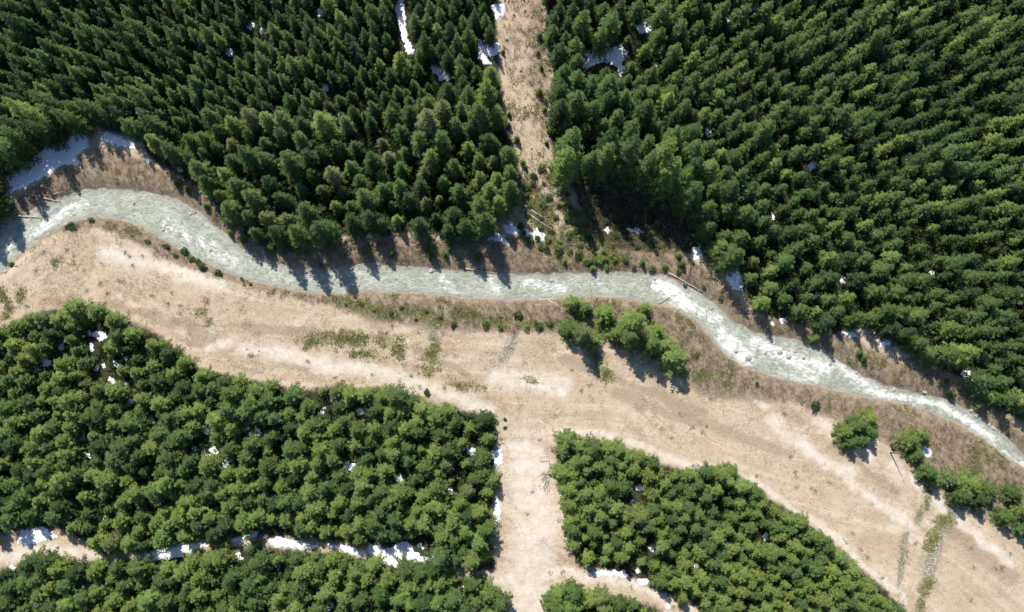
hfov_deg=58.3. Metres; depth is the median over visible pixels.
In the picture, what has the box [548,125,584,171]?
hemlock tree
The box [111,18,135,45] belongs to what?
spruce tree
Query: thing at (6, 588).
pine tree
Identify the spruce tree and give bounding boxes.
[0,1,12,22]
[0,11,43,44]
[0,17,8,26]
[0,23,7,36]
[0,32,12,50]
[0,47,13,65]
[0,68,10,84]
[0,102,17,117]
[0,114,20,133]
[0,125,42,158]
[0,136,41,177]
[0,159,17,179]
[1,95,40,124]
[2,28,26,46]
[3,0,30,18]
[3,91,28,106]
[4,70,21,89]
[5,40,32,57]
[5,52,27,68]
[7,62,30,82]
[13,68,43,85]
[14,79,38,105]
[14,118,51,152]
[15,56,32,72]
[16,31,36,48]
[18,106,50,139]
[20,16,44,34]
[22,0,43,17]
[22,46,43,64]
[22,118,70,151]
[23,90,46,108]
[25,56,48,73]
[27,89,65,116]
[32,81,47,93]
[33,0,48,22]
[33,48,60,71]
[34,102,64,125]
[36,37,58,55]
[40,0,64,18]
[40,119,73,146]
[41,7,67,33]
[41,77,68,99]
[47,99,73,111]
[49,31,71,48]
[50,107,89,141]
[52,73,80,95]
[53,56,72,78]
[56,44,75,63]
[57,21,73,41]
[58,109,97,139]
[59,6,79,25]
[61,100,84,115]
[65,63,88,85]
[67,46,90,69]
[71,27,93,51]
[73,18,89,34]
[73,87,93,99]
[73,97,98,125]
[75,9,94,25]
[76,0,93,12]
[78,23,95,46]
[80,65,103,82]
[81,50,103,72]
[83,101,113,132]
[88,82,105,94]
[91,24,112,46]
[93,38,115,63]
[94,0,119,23]
[94,58,114,74]
[94,93,116,113]
[97,109,122,132]
[98,83,120,97]
[100,70,122,88]
[103,28,126,51]
[103,49,124,70]
[104,6,123,23]
[107,93,132,113]
[108,103,135,129]
[110,40,134,60]
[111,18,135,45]
[114,0,126,12]
[114,68,131,84]
[114,85,130,100]
[118,116,144,142]
[120,4,144,28]
[121,97,137,115]
[122,31,143,57]
[123,76,138,87]
[124,0,143,18]
[124,83,145,105]
[126,17,151,36]
[132,93,158,115]
[132,120,153,135]
[133,40,155,62]
[133,63,148,77]
[134,76,148,88]
[134,107,156,123]
[135,30,150,46]
[138,83,162,104]
[143,49,157,66]
[143,114,168,136]
[144,0,158,13]
[146,30,168,51]
[147,16,163,35]
[151,4,167,24]
[151,76,165,92]
[153,96,170,111]
[155,108,171,122]
[157,46,173,64]
[160,14,178,36]
[161,0,178,15]
[162,73,181,90]
[163,25,187,54]
[165,57,182,75]
[166,87,181,105]
[172,3,191,25]
[176,45,190,59]
[176,83,190,103]
[178,24,192,42]
[180,107,197,123]
[183,14,199,30]
[187,27,200,46]
[187,75,209,100]
[189,0,201,4]
[189,64,209,82]
[189,93,203,108]
[193,51,205,68]
[197,36,209,54]
[199,23,218,48]
[201,0,214,10]
[202,58,218,82]
[202,89,220,106]
[204,101,218,117]
[206,45,226,64]
[209,19,222,35]
[213,33,229,55]
[214,0,231,19]
[214,85,231,104]
[215,68,229,89]
[215,104,228,116]
[216,57,233,75]
[220,23,236,42]
[222,14,236,30]
[223,95,240,113]
[227,74,245,94]
[227,109,242,123]
[231,0,249,10]
[233,55,252,73]
[233,85,248,104]
[234,6,252,28]
[235,69,244,86]
[239,104,252,126]
[242,71,259,93]
[245,52,255,70]
[246,94,263,111]
[248,0,264,11]
[252,37,270,57]
[254,1,269,19]
[254,51,275,75]
[254,63,267,79]
[254,86,272,103]
[257,75,273,92]
[260,100,275,113]
[266,21,282,49]
[266,68,280,89]
[268,44,284,62]
[268,85,283,104]
[270,0,286,13]
[274,10,288,29]
[275,106,293,118]
[276,54,291,78]
[276,72,294,93]
[279,40,296,58]
[281,30,294,47]
[282,92,299,114]
[285,4,300,25]
[285,54,308,89]
[289,0,306,14]
[289,14,303,37]
[294,39,309,58]
[297,8,312,25]
[297,105,309,118]
[299,0,315,14]
[299,55,315,76]
[300,94,314,109]
[301,26,317,48]
[301,78,323,98]
[302,14,318,31]
[307,49,326,68]
[308,34,327,57]
[308,108,316,123]
[310,90,323,108]
[313,25,329,46]
[314,64,327,85]
[320,0,337,18]
[321,50,335,69]
[323,100,338,113]
[325,22,341,47]
[326,69,338,92]
[330,36,347,57]
[333,0,344,8]
[333,8,350,31]
[335,52,346,71]
[337,24,349,40]
[337,73,351,90]
[342,0,361,13]
[343,32,360,52]
[343,60,357,81]
[346,104,360,125]
[347,90,359,104]
[348,41,365,62]
[349,1,368,31]
[349,17,360,38]
[352,76,365,94]
[355,52,365,68]
[357,65,368,80]
[358,27,369,50]
[362,0,374,10]
[362,87,376,101]
[364,2,381,27]
[366,19,382,46]
[366,34,383,55]
[366,100,382,120]
[367,47,381,69]
[367,69,379,84]
[373,57,386,76]
[376,79,390,93]
[377,2,394,29]
[378,0,395,12]
[380,32,396,50]
[380,90,392,107]
[381,13,397,35]
[383,67,400,89]
[386,100,400,117]
[391,51,411,75]
[391,85,403,101]
[401,67,413,84]
[402,95,415,108]
[405,0,424,9]
[407,12,421,35]
[408,79,422,95]
[410,21,422,40]
[411,62,427,81]
[412,2,425,18]
[414,30,434,57]
[415,47,427,66]
[415,97,422,113]
[416,87,426,98]
[420,13,433,34]
[422,0,435,22]
[425,44,440,67]
[430,22,444,46]
[432,7,449,29]
[434,0,450,20]
[436,39,450,61]
[437,49,455,74]
[438,21,460,47]
[447,3,460,27]
[448,0,464,15]
[449,31,462,57]
[450,63,468,84]
[451,53,469,76]
[455,74,474,96]
[456,14,471,38]
[456,43,471,61]
[460,27,480,56]
[462,0,474,17]
[467,7,482,34]
[468,65,483,87]
[476,0,487,7]
[479,12,494,33]
[481,24,498,48]
[493,90,502,104]
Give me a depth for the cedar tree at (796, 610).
220.54 m
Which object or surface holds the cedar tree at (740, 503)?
on the ground at (534, 554)
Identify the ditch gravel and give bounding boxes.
[238,18,950,586]
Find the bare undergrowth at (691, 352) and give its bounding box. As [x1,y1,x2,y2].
[3,0,1023,527]
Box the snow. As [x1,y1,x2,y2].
[2,0,1008,611]
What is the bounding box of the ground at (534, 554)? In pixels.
[0,0,1023,611]
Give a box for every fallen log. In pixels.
[16,215,44,219]
[465,268,497,275]
[517,201,547,219]
[531,215,572,242]
[669,273,701,291]
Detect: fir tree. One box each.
[539,0,557,9]
[541,24,560,50]
[541,41,568,70]
[542,13,561,32]
[547,78,567,97]
[548,1,565,24]
[549,63,570,86]
[558,15,572,35]
[558,30,572,46]
[564,0,582,15]
[564,2,580,21]
[564,69,586,98]
[565,36,587,74]
[565,52,585,73]
[569,9,593,44]
[579,0,598,23]
[581,74,598,91]
[586,25,610,61]
[592,1,610,23]
[595,67,610,83]
[598,10,622,51]
[609,0,627,24]
[614,77,626,93]
[625,0,645,29]
[629,75,647,91]
[635,43,651,63]
[641,66,658,86]
[644,1,672,40]
[645,0,662,15]
[645,27,668,55]
[647,84,661,104]
[654,42,683,69]
[660,84,678,101]
[661,0,678,12]
[665,69,682,86]
[665,98,691,125]
[666,11,679,32]
[668,18,689,43]
[674,0,691,22]
[674,85,696,107]
[678,71,701,91]
[680,107,698,128]
[683,50,700,75]
[690,0,704,12]
[691,91,709,109]
[695,74,715,97]
[696,58,716,80]
[696,106,710,130]
[700,45,718,65]
[704,12,722,34]
[705,108,723,128]
[706,88,725,110]
[709,0,730,24]
[709,71,727,92]
[717,65,739,90]
[721,96,735,115]
[722,109,743,134]
[724,2,751,33]
[725,129,740,147]
[727,29,751,52]
[729,0,743,12]
[729,49,747,69]
[730,144,749,164]
[733,59,747,77]
[733,122,753,142]
[734,90,751,112]
[736,70,754,89]
[737,210,760,235]
[739,0,758,10]
[739,271,758,288]
[740,40,758,61]
[740,105,757,123]
[740,119,776,153]
[740,136,757,153]
[740,179,757,202]
[746,150,769,174]
[746,235,766,253]
[747,51,773,77]
[748,293,770,315]
[749,0,773,28]
[750,213,771,229]
[752,198,770,215]
[754,67,775,86]
[757,224,780,242]
[757,279,778,297]
[760,0,781,10]
[760,109,781,128]
[760,157,781,179]
[761,142,779,161]
[762,11,783,37]
[765,41,785,63]
[765,251,795,277]
[766,2,793,27]
[770,291,792,310]
[771,100,790,117]
[773,18,793,42]
[773,69,789,85]
[774,31,799,62]
[775,49,797,69]
[775,82,794,102]
[776,105,800,130]
[777,224,799,242]
[777,275,799,294]
[779,241,804,260]
[782,301,809,323]
[784,0,801,19]
[785,144,806,164]
[788,126,811,145]
[790,85,809,105]
[790,222,811,241]
[792,39,815,68]
[792,105,810,128]
[793,63,814,83]
[794,16,818,34]
[795,114,822,143]
[796,27,814,48]
[798,233,819,254]
[800,274,822,292]
[801,143,820,162]
[805,104,822,121]
[805,312,835,335]
[806,86,828,107]
[808,127,828,146]
[808,216,826,233]
[810,52,833,77]
[811,21,832,47]
[811,34,826,57]
[812,249,838,271]
[814,73,834,91]
[814,102,834,124]
[814,133,841,158]
[814,154,840,174]
[814,269,840,291]
[816,291,836,308]
[820,90,842,105]
[823,0,842,12]
[823,28,843,49]
[823,302,844,319]
[825,7,847,29]
[828,41,847,61]
[828,103,855,132]
[829,71,856,94]
[831,287,855,311]
[832,250,858,272]
[833,175,861,193]
[833,229,854,250]
[834,435,857,453]
[836,117,863,142]
[837,189,856,207]
[837,205,860,224]
[838,3,874,33]
[840,20,862,44]
[841,53,861,73]
[841,268,869,291]
[841,309,864,330]
[842,43,867,65]
[843,0,858,8]
[843,415,868,435]
[847,107,873,126]
[850,193,871,212]
[851,24,890,59]
[851,122,876,143]
[852,432,870,449]
[853,251,873,269]
[853,281,887,306]
[854,136,879,160]
[855,0,882,12]
[855,310,881,330]
[857,62,876,80]
[862,1,894,34]
[864,191,888,212]
[864,229,884,245]
[864,261,892,283]
[865,300,898,322]
[865,425,878,440]
[866,43,893,64]
[866,92,892,111]
[868,110,888,134]
[869,319,903,340]
[870,141,892,160]
[874,247,901,266]
[875,72,897,94]
[875,116,903,137]
[875,156,897,175]
[878,176,902,192]
[879,0,899,13]
[879,237,903,253]
[880,190,905,210]
[880,283,907,303]
[883,134,907,154]
[885,302,912,322]
[886,269,917,287]
[886,324,917,346]
[887,54,906,74]
[888,5,917,37]
[888,71,919,98]
[891,226,912,241]
[892,117,919,135]
[894,197,915,211]
[894,291,922,306]
[896,164,919,179]
[897,303,929,327]
[898,152,930,173]
[898,334,928,354]
[900,50,934,85]
[900,128,921,149]
[901,0,919,10]
[902,99,924,118]
[904,11,930,34]
[905,25,928,46]
[906,348,937,364]
[907,272,934,289]
[908,39,934,59]
[909,203,932,222]
[910,128,937,152]
[910,461,937,485]
[914,84,938,105]
[915,141,944,161]
[916,161,943,182]
[917,0,934,10]
[918,299,943,317]
[919,60,945,85]
[920,119,953,145]
[921,20,947,43]
[921,178,946,197]
[922,343,961,374]
[922,476,943,490]
[923,200,948,217]
[926,143,965,171]
[926,319,963,342]
[929,185,956,201]
[929,201,961,220]
[933,0,957,13]
[933,252,969,275]
[935,161,969,181]
[935,338,982,371]
[938,305,968,321]
[939,36,965,56]
[940,131,962,147]
[942,484,970,508]
[946,285,982,306]
[947,269,982,289]
[949,198,970,211]
[950,51,977,72]
[950,141,981,161]
[950,161,982,179]
[951,21,984,50]
[951,214,977,232]
[953,323,983,343]
[954,4,985,31]
[956,307,987,326]
[958,367,997,396]
[959,37,995,63]
[959,125,980,143]
[960,338,991,350]
[961,71,989,90]
[961,193,988,212]
[961,251,981,267]
[962,13,999,44]
[962,112,989,128]
[965,491,990,510]
[967,55,990,79]
[969,293,1003,312]
[969,321,994,339]
[973,308,1018,331]
[978,132,1002,149]
[981,31,1004,51]
[981,324,1008,340]
[982,338,1010,355]
[983,14,1016,48]
[983,187,1006,206]
[983,280,1023,309]
[984,0,1006,12]
[984,199,1013,221]
[985,164,1018,188]
[986,269,1013,287]
[986,351,1023,367]
[986,374,1014,390]
[986,389,1020,411]
[988,47,1015,70]
[989,92,1023,117]
[989,505,1016,528]
[990,137,1015,154]
[992,254,1022,271]
[994,181,1020,197]
[996,113,1023,138]
[997,40,1023,59]
[998,365,1023,382]
[1000,180,1023,200]
[1000,338,1023,354]
[1001,78,1023,98]
[1001,385,1023,414]
[1002,204,1023,220]
[1005,101,1023,116]
[1006,19,1023,39]
[1007,520,1023,538]
[1008,270,1023,287]
[1009,227,1023,246]
[1010,128,1023,148]
[1010,163,1023,182]
[1010,332,1023,349]
[1011,194,1023,206]
[1012,216,1023,230]
[1012,293,1023,305]
[1014,13,1023,21]
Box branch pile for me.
[541,470,550,491]
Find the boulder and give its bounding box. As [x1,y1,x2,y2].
[745,355,751,360]
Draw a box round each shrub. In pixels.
[67,221,75,230]
[87,217,94,222]
[162,243,168,249]
[180,247,187,256]
[187,255,195,261]
[198,262,206,270]
[214,269,221,276]
[424,388,429,395]
[482,320,488,329]
[512,310,522,318]
[517,222,524,230]
[521,183,531,190]
[523,235,533,243]
[523,324,528,331]
[529,173,537,178]
[530,180,536,187]
[534,322,542,330]
[537,164,546,171]
[539,200,547,208]
[544,245,550,253]
[545,193,553,200]
[545,236,551,243]
[545,320,553,326]
[555,246,563,256]
[563,214,572,222]
[565,231,571,238]
[572,224,582,233]
[573,211,582,217]
[575,250,582,259]
[582,256,592,265]
[583,220,589,226]
[585,232,593,240]
[592,191,603,203]
[597,255,607,263]
[598,234,603,241]
[602,216,610,224]
[610,252,618,263]
[613,231,619,240]
[646,214,654,223]
[649,265,655,271]
[717,294,723,300]
[811,400,820,411]
[890,442,896,449]
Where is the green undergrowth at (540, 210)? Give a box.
[0,0,1016,611]
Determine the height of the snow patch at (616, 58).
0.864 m
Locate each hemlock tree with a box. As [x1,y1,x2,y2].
[131,120,152,144]
[144,133,176,162]
[149,118,178,141]
[159,140,190,173]
[171,116,189,130]
[181,131,205,155]
[181,152,202,170]
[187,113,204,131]
[188,158,220,190]
[196,130,216,152]
[197,146,222,167]
[197,173,226,205]
[199,107,225,140]
[209,141,227,161]
[211,123,235,145]
[213,189,235,207]
[217,166,238,186]
[220,198,250,234]
[224,115,246,142]
[224,153,250,181]
[225,137,250,153]
[225,177,258,205]
[237,144,276,183]
[241,107,265,137]
[241,187,280,215]
[241,208,262,228]
[242,128,261,147]
[248,227,269,243]
[256,152,282,179]
[258,111,275,139]
[258,136,278,157]
[258,210,281,230]
[259,174,290,203]
[266,224,298,253]
[271,191,297,212]
[272,110,295,134]
[272,126,298,155]
[277,211,300,231]
[278,148,309,185]
[287,221,320,256]
[292,115,320,140]
[292,130,321,155]
[294,182,314,202]
[296,200,323,230]
[300,147,325,179]
[304,167,329,186]
[309,217,348,255]
[310,110,346,147]
[314,145,339,171]
[316,184,333,202]
[322,165,347,193]
[326,138,349,166]
[329,200,344,218]
[337,185,352,202]
[338,114,359,138]
[342,212,365,244]
[343,160,365,185]
[343,200,361,217]
[348,140,365,161]
[351,174,374,197]
[354,188,381,214]
[358,207,386,239]
[363,150,386,184]
[364,115,382,138]
[374,180,396,204]
[375,138,391,154]
[375,169,389,184]
[375,215,394,237]
[380,151,398,170]
[382,107,402,131]
[386,200,398,213]
[390,123,413,146]
[391,177,413,203]
[391,215,406,231]
[392,160,413,181]
[397,146,414,165]
[398,104,419,132]
[399,191,422,216]
[408,216,435,244]
[409,130,432,163]
[411,108,443,146]
[411,177,434,203]
[416,165,435,186]
[417,96,436,116]
[420,148,446,180]
[420,196,436,214]
[426,129,458,172]
[428,212,441,229]
[431,174,451,196]
[432,98,454,131]
[435,195,445,207]
[436,222,457,244]
[437,81,460,108]
[440,158,466,187]
[441,206,462,228]
[445,116,468,145]
[446,182,473,212]
[451,101,467,122]
[452,217,480,250]
[457,85,477,109]
[457,140,475,168]
[460,100,495,150]
[460,123,478,144]
[463,194,492,226]
[466,151,486,178]
[469,170,490,191]
[472,211,502,243]
[473,132,501,161]
[474,77,501,110]
[478,182,501,205]
[479,66,502,90]
[484,155,502,173]
[487,105,507,134]
[488,194,515,223]
[489,170,505,189]
[495,145,525,174]
[497,179,527,216]
[502,163,522,186]
[541,98,575,137]
[543,84,570,107]
[544,145,582,194]
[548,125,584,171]
[555,117,572,138]
[563,320,593,352]
[566,90,588,125]
[577,99,603,129]
[577,123,592,144]
[578,150,598,181]
[582,141,619,189]
[584,82,599,104]
[586,127,619,154]
[587,73,619,106]
[590,117,611,142]
[596,89,616,118]
[601,134,642,188]
[604,108,625,132]
[612,88,633,114]
[612,327,642,357]
[614,306,648,336]
[615,117,639,150]
[623,99,656,138]
[628,149,658,193]
[630,84,648,105]
[633,155,681,211]
[634,137,678,196]
[634,331,661,362]
[636,134,655,163]
[643,120,664,142]
[652,92,675,120]
[654,124,682,153]
[658,109,680,133]
[662,179,703,224]
[664,165,693,206]
[671,139,701,168]
[672,156,703,190]
[674,121,702,155]
[678,108,692,126]
[686,199,717,228]
[688,219,717,247]
[694,157,719,191]
[695,180,719,201]
[699,139,716,160]
[701,238,730,265]
[703,147,727,164]
[703,243,745,278]
[710,228,733,242]
[711,165,732,182]
[712,201,735,228]
[713,179,739,208]
[719,150,743,172]
[720,203,754,230]
[724,167,749,187]
[728,227,750,249]
[735,185,754,205]
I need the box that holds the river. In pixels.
[0,188,1023,468]
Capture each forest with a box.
[0,0,1023,611]
[0,175,16,228]
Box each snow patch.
[4,131,90,195]
[17,526,56,546]
[100,130,135,148]
[136,542,207,560]
[231,530,257,542]
[234,552,243,561]
[268,536,318,550]
[327,543,365,557]
[367,541,431,567]
[394,0,414,54]
[431,63,449,80]
[477,39,499,63]
[488,230,509,245]
[491,4,505,18]
[491,448,502,466]
[493,496,500,522]
[502,222,518,235]
[523,228,545,241]
[582,44,628,76]
[594,569,628,578]
[626,227,643,232]
[634,21,651,33]
[637,578,649,585]
[692,246,702,260]
[726,268,743,290]
[779,317,787,323]
[842,331,856,337]
[879,339,890,347]
[920,445,931,457]
[960,371,972,386]
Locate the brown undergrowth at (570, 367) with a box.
[4,7,1011,608]
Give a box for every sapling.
[173,178,182,187]
[184,186,191,194]
[202,203,210,210]
[226,228,234,236]
[239,236,247,243]
[264,245,273,254]
[269,245,275,253]
[389,251,395,256]
[426,252,433,260]
[429,240,435,248]
[440,250,449,257]
[472,253,480,262]
[504,122,512,129]
[513,135,519,143]
[535,87,542,97]
[536,32,543,40]
[546,127,554,135]
[588,265,596,271]
[639,259,645,266]
[676,261,686,267]
[809,333,820,342]
[855,349,862,356]
[858,354,867,363]
[946,391,956,398]
[972,400,984,409]
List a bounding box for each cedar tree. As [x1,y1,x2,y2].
[422,403,436,417]
[539,585,567,611]
[546,582,565,598]
[547,460,570,484]
[550,443,571,461]
[552,428,580,449]
[556,477,578,499]
[557,319,575,341]
[557,494,579,513]
[561,453,584,473]
[561,512,581,539]
[561,576,584,605]
[562,294,581,313]
[562,506,582,524]
[562,597,575,611]
[563,536,583,553]
[569,434,585,454]
[569,467,581,480]
[570,475,588,486]
[570,593,584,611]
[574,302,593,318]
[576,484,592,505]
[576,548,595,568]
[577,500,597,517]
[579,516,588,529]
[579,531,589,543]
[580,431,603,459]
[580,465,593,476]
[581,448,595,465]
[581,586,598,608]
[584,520,605,539]
[585,475,598,488]
[585,508,610,526]
[588,479,607,503]
[588,537,600,548]
[589,456,607,477]
[589,598,613,611]
[593,495,612,510]
[593,582,611,605]
[594,474,620,496]
[597,541,614,557]
[597,553,612,564]
[599,465,619,477]
[600,436,617,455]
[601,452,618,468]
[601,529,608,541]
[602,323,620,345]
[605,515,620,528]
[607,498,624,516]
[608,492,619,500]
[608,533,624,550]
[610,527,621,537]
[611,436,625,457]
[611,547,631,563]
[612,593,627,611]
[614,457,628,472]
[616,477,634,496]
[617,470,626,481]
[618,447,636,465]
[618,511,629,523]
[619,522,634,539]
[620,500,650,527]
[622,537,636,555]
[625,460,642,480]
[625,595,640,610]
[632,449,646,468]
[633,534,646,546]
[633,606,648,611]
[634,515,657,536]
[634,554,646,568]
[635,300,652,315]
[640,465,658,485]
[641,483,662,502]
[644,452,659,471]
[644,499,662,517]
[647,559,660,570]
[647,568,668,590]
[650,511,666,526]
[650,533,671,556]
[654,464,666,479]
[655,475,671,493]
[655,524,670,538]
[657,495,672,512]
[657,561,673,579]
[662,548,677,559]
[663,487,676,498]
[663,511,678,527]
[665,576,680,590]
[667,519,688,535]
[667,531,685,546]
[668,468,680,482]
[668,497,682,514]
[672,480,684,492]
[672,565,696,590]
[672,567,681,578]
[672,587,688,606]
[673,551,693,572]
[675,545,691,559]
[677,480,696,500]
[677,510,690,525]
[678,495,695,514]
[680,466,697,482]
[682,539,691,548]
[684,478,704,491]
[685,520,704,539]
[686,582,701,599]
[689,501,706,523]
[689,543,707,562]
[690,562,710,587]
[692,537,717,557]
[694,460,714,482]
[694,488,712,508]
[696,600,717,611]
[697,596,711,609]
[698,547,722,571]
[698,582,715,599]
[699,525,713,540]
[700,525,726,545]
[702,482,724,499]
[702,516,719,528]
[703,502,719,518]
[704,460,729,484]
[707,569,729,589]
[708,559,732,574]
[711,599,732,611]
[712,590,731,605]
[714,543,732,561]
[715,581,737,596]
[719,495,734,507]
[719,519,735,539]
[719,538,741,555]
[720,477,736,489]
[722,506,739,526]
[724,461,739,477]
[726,477,753,496]
[726,561,739,584]
[727,495,746,509]
[729,559,740,570]
[730,526,744,542]
[730,596,746,611]
[733,551,747,563]
[733,562,751,583]
[733,582,750,599]
[735,505,750,520]
[736,520,758,537]
[739,536,754,554]
[741,574,757,591]
[745,494,756,509]
[745,538,767,561]
[745,556,757,568]
[745,602,761,611]
[746,482,765,499]
[746,587,762,602]
[748,504,763,520]
[748,564,765,585]
[749,515,770,530]
[755,494,767,509]
[755,597,772,611]
[757,540,778,565]
[757,575,775,598]
[761,560,778,571]
[763,569,781,582]
[766,503,780,516]
[766,596,783,610]
[768,516,783,536]
[768,529,787,542]
[771,582,782,597]
[775,545,787,557]
[776,510,795,525]
[776,558,792,576]
[776,577,791,590]
[778,598,792,611]
[781,534,804,555]
[782,522,797,535]
[782,590,795,602]
[783,551,799,566]
[787,575,805,586]
[789,564,803,578]
[791,584,807,596]
[791,595,808,610]
[791,602,803,611]
[792,511,809,530]
[796,525,814,544]
[797,553,810,569]
[801,557,824,579]
[801,604,812,611]
[803,575,816,592]
[803,590,816,604]
[804,546,814,556]
[809,603,822,611]
[810,575,830,590]
[810,589,831,608]
[812,528,828,547]
[812,547,830,565]
[816,536,835,554]
[821,583,845,601]
[822,601,841,611]
[824,560,841,582]
[827,546,849,565]
[831,571,855,592]
[832,599,846,611]
[837,558,862,579]
[842,591,859,609]
[850,574,862,589]
[850,587,866,599]
[852,598,869,611]
[858,574,876,593]
[862,602,886,611]
[863,586,883,605]
[876,594,893,611]
[890,597,906,611]
[905,446,924,463]
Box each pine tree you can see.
[0,396,22,418]
[0,423,23,440]
[0,453,21,472]
[0,474,32,495]
[0,493,10,514]
[0,497,23,515]
[0,508,33,533]
[0,574,23,598]
[0,594,16,611]
[1,426,30,457]
[3,335,31,354]
[3,409,32,433]
[10,458,29,478]
[10,481,38,509]
[13,600,39,611]
[14,351,42,371]
[15,544,49,575]
[15,572,38,596]
[19,436,51,457]
[21,503,48,525]
[22,338,52,362]
[22,445,50,470]
[22,465,46,484]
[24,483,45,497]
[26,571,59,589]
[29,420,54,445]
[30,582,58,607]
[31,490,56,511]
[32,310,58,330]
[32,546,63,574]
[34,461,58,479]
[34,475,51,494]
[37,380,56,397]
[39,594,66,611]
[40,327,72,344]
[40,577,67,596]
[44,416,69,436]
[44,508,77,528]
[45,551,75,578]
[46,395,59,410]
[47,470,83,495]
[49,308,69,330]
[49,494,80,515]
[51,382,78,405]
[53,353,83,380]
[53,430,84,448]
[54,456,84,473]
[54,565,83,595]
[55,385,89,410]
[55,588,93,611]
[56,443,87,462]
[61,296,95,327]
[62,398,89,426]
[62,419,86,438]
[64,318,88,338]
[64,553,92,586]
[67,460,91,486]
[73,580,104,608]
[73,603,91,611]
[78,399,104,429]
[82,466,109,482]
[85,302,109,325]
[85,527,113,555]
[85,557,111,582]
[87,424,105,440]
[87,434,113,456]
[89,377,111,402]
[90,397,115,413]
[91,403,119,431]
[91,600,113,611]
[92,467,123,497]
[101,529,129,555]
[103,397,133,417]
[103,410,127,432]
[103,587,130,610]
[104,310,129,331]
[104,377,136,405]
[104,450,128,471]
[107,468,125,489]
[108,430,147,460]
[109,509,134,530]
[114,573,137,597]
[118,406,154,436]
[119,472,142,488]
[120,528,145,555]
[120,592,141,611]
[121,458,153,477]
[124,424,149,449]
[125,479,154,509]
[127,551,157,578]
[129,443,156,466]
[136,583,174,611]
[141,439,161,463]
[143,481,173,507]
[144,336,171,354]
[147,511,163,532]
[148,370,172,391]
[148,421,174,445]
[149,391,175,417]
[149,527,178,552]
[150,607,170,611]
[151,471,181,500]
[151,569,173,593]
[156,444,188,471]
[156,588,178,610]
[157,405,186,433]
[159,434,181,453]
[162,462,185,480]
[166,420,203,453]
[170,506,192,528]
[172,560,194,583]
[173,475,193,491]
[174,376,195,398]
[175,461,198,479]
[175,491,205,511]
[176,526,200,544]
[183,448,202,469]
[183,474,207,497]
[184,546,204,569]
[185,491,211,508]
[186,500,215,520]
[187,578,221,606]
[189,516,208,536]
[189,566,220,589]
[190,381,213,401]
[190,398,212,419]
[192,602,206,611]
[195,447,227,478]
[196,486,216,506]
[199,544,223,572]
[200,505,224,526]
[203,470,232,492]
[203,523,237,544]
[205,410,229,433]
[209,428,237,446]
[210,538,242,571]
[212,482,234,501]
[215,398,243,422]
[215,592,231,611]
[216,372,240,389]
[216,513,238,542]
[218,436,243,463]
[219,375,252,405]
[219,464,238,484]
[220,557,254,590]
[221,417,250,442]
[226,590,247,611]
[227,479,250,502]
[227,588,249,608]
[233,507,264,538]
[234,461,257,481]
[235,392,268,426]
[237,446,258,465]
[238,492,259,512]
[239,568,261,598]
[241,431,265,454]
[244,584,269,611]
[245,476,264,494]
[246,379,265,399]
[248,547,275,574]
[249,408,272,429]
[249,504,268,528]
[253,564,275,583]
[254,486,273,509]
[256,451,282,480]
[259,390,283,410]
[260,572,281,597]
[261,426,286,452]
[264,605,276,611]
[265,406,285,429]
[266,493,284,514]
[266,579,291,608]
[271,600,290,611]
[272,474,296,494]
[275,488,299,510]
[278,509,299,529]
[281,433,305,459]
[283,381,308,406]
[285,452,312,478]
[286,596,309,611]
[287,576,313,599]
[291,491,310,515]
[291,513,314,540]
[291,552,319,586]
[294,421,314,442]
[294,508,312,522]
[295,474,330,502]
[299,396,324,417]
[301,412,330,440]
[302,469,324,485]
[304,496,333,521]
[304,517,321,538]
[306,599,331,611]
[308,453,328,474]
[309,426,330,443]
[310,436,333,460]
[314,580,337,602]
[316,471,337,498]
[323,549,346,568]
[324,450,346,472]
[325,558,347,586]
[327,492,350,514]
[328,434,347,457]
[329,379,347,399]
[332,399,351,417]
[333,409,360,433]
[333,605,350,611]
[334,584,355,610]
[336,502,360,523]
[337,476,354,497]
[338,521,356,540]
[340,382,358,407]
[345,436,366,453]
[345,558,367,581]
[347,527,371,549]
[348,413,369,439]
[348,491,370,513]
[349,468,379,496]
[350,585,374,610]
[351,512,369,533]
[356,384,375,405]
[358,460,378,481]
[361,488,378,507]
[363,507,385,535]
[367,399,386,418]
[367,502,387,522]
[368,578,393,609]
[371,523,390,544]
[372,383,390,405]
[372,480,395,501]
[375,564,400,590]
[376,460,400,482]
[376,487,397,510]
[378,415,406,435]
[378,431,407,448]
[379,404,399,423]
[384,378,417,410]
[384,441,402,471]
[386,506,408,531]
[389,473,412,507]
[389,587,408,608]
[393,498,412,513]
[393,552,420,586]
[394,405,414,421]
[397,418,414,440]
[398,570,421,596]
[399,436,418,455]
[399,451,420,472]
[401,513,418,535]
[402,590,416,611]
[407,422,430,444]
[408,411,426,427]
[409,558,431,583]
[410,587,437,611]
[412,396,433,417]
[413,457,438,479]
[414,484,430,505]
[415,513,437,535]
[420,495,438,518]
[421,555,447,581]
[422,403,447,431]
[422,441,441,465]
[424,542,455,570]
[425,468,452,500]
[428,490,453,522]
[429,424,452,442]
[429,589,448,611]
[430,525,449,546]
[432,570,449,593]
[435,436,461,462]
[436,501,461,533]
[439,402,457,418]
[440,604,457,611]
[442,583,466,607]
[444,411,467,434]
[445,531,464,551]
[448,492,469,511]
[453,590,475,611]
[454,523,476,542]
[455,496,475,528]
[458,546,481,573]
[462,571,487,592]
[466,526,491,555]
[466,591,485,609]
[468,445,493,468]
[469,500,491,523]
[470,409,497,431]
[472,574,499,605]
[473,514,501,541]
[489,586,511,611]
[583,329,603,352]
[592,303,616,328]
[646,322,667,339]
[652,342,688,379]
[655,332,677,357]
[831,421,853,446]
[855,402,878,429]
[887,426,919,456]
[911,423,931,446]
[937,464,959,489]
[952,464,984,504]
[975,391,993,403]
[978,476,1002,502]
[997,477,1023,506]
[1004,499,1023,520]

